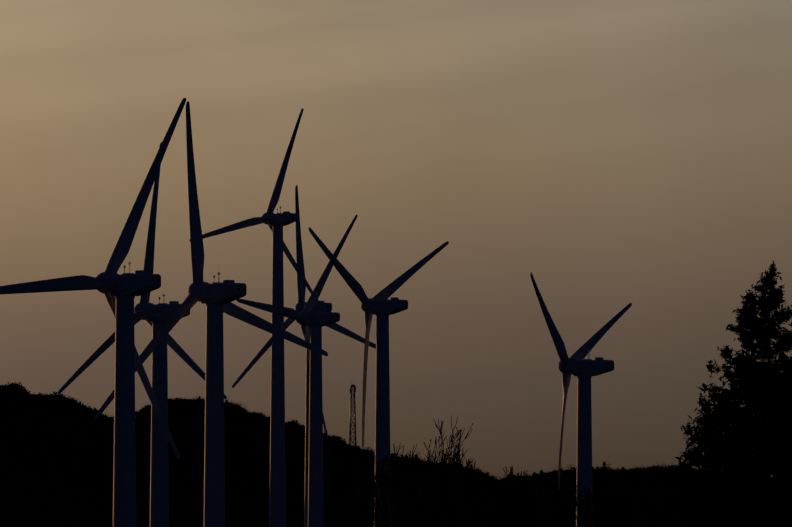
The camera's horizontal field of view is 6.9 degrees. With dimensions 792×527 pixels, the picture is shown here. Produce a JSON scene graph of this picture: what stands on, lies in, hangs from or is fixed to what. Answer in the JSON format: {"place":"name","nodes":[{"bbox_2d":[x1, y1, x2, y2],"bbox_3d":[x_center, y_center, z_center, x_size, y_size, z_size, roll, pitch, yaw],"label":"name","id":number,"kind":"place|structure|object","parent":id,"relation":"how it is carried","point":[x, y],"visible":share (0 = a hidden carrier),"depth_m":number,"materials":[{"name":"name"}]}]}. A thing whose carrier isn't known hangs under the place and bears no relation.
{"place":"outdoors","nodes":[
{"label":"outdoors","id":0,"kind":"place"},
{"bbox_2d":[0,395,725,526],"bbox_3d":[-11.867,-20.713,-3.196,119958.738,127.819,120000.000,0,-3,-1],"label":"terrain","id":1,"kind":"structure","parent":0,"point":[56,467],"depth_m":2268.98,"materials":[{"name":"soil"}]},
{"bbox_2d":[0,98,185,526],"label":"wind turbine","id":2,"kind":"object","parent":1,"relation":"on","point":[121,291],"visible":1,"depth_m":916.19,"materials":[{"name":"white paint"}]},
{"bbox_2d":[58,142,226,526],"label":"wind turbine","id":3,"kind":"object","parent":1,"relation":"on","point":[156,317],"visible":0.81,"depth_m":1142.99,"materials":[{"name":"white paint"}]},
{"bbox_2d":[94,101,327,526],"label":"wind turbine","id":4,"kind":"object","parent":1,"relation":"on","point":[217,298],"visible":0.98,"depth_m":1004.79,"materials":[{"name":"white paint"}]},
{"bbox_2d":[189,108,318,526],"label":"wind turbine","id":5,"kind":"object","parent":1,"relation":"on","point":[276,222],"visible":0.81,"depth_m":1648.81,"materials":[{"name":"white paint"}]},
{"bbox_2d":[237,215,357,526],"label":"wind turbine","id":6,"kind":"object","parent":1,"relation":"on","point":[305,318],"visible":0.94,"depth_m":1462.39,"materials":[{"name":"white paint"}]},
{"bbox_2d":[232,185,375,526],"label":"wind turbine","id":7,"kind":"object","parent":1,"relation":"on","point":[301,303],"visible":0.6,"depth_m":1558.47,"materials":[{"name":"white paint"}]},
{"bbox_2d":[0,381,695,490],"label":"ridge forest trees","id":8,"kind":"object","parent":1,"relation":"on","point":[237,410],"visible":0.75,"depth_m":2547.26,"materials":[{"name":"black plant"}]},
{"bbox_2d":[349,385,356,456],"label":"lattice radio mast","id":9,"kind":"object","parent":1,"relation":"on","point":[351,412],"visible":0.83,"depth_m":2575.44,"materials":[{"name":"black metal"}]},
{"bbox_2d":[309,227,448,526],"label":"wind turbine","id":10,"kind":"object","parent":1,"relation":"on","point":[381,306],"visible":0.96,"depth_m":1363.28,"materials":[{"name":"white paint"}]},
{"bbox_2d":[221,417,687,526],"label":"bushes","id":11,"kind":"object","parent":1,"relation":"on","point":[515,491],"visible":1,"depth_m":393.94,"materials":[{"name":"black plant"}]},
{"bbox_2d":[530,272,631,526],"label":"wind turbine","id":12,"kind":"object","parent":1,"relation":"on","point":[580,367],"visible":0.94,"depth_m":1233.69,"materials":[{"name":"white paint"}]},
{"bbox_2d":[649,261,791,526],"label":"tree","id":13,"kind":"object","parent":1,"relation":"on","point":[731,436],"visible":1,"depth_m":374.65,"materials":[{"name":"green plant"}]},
{"bbox_2d":[0,0,791,478],"label":"sky","id":14,"kind":"structure","parent":0,"point":[616,154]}
]}

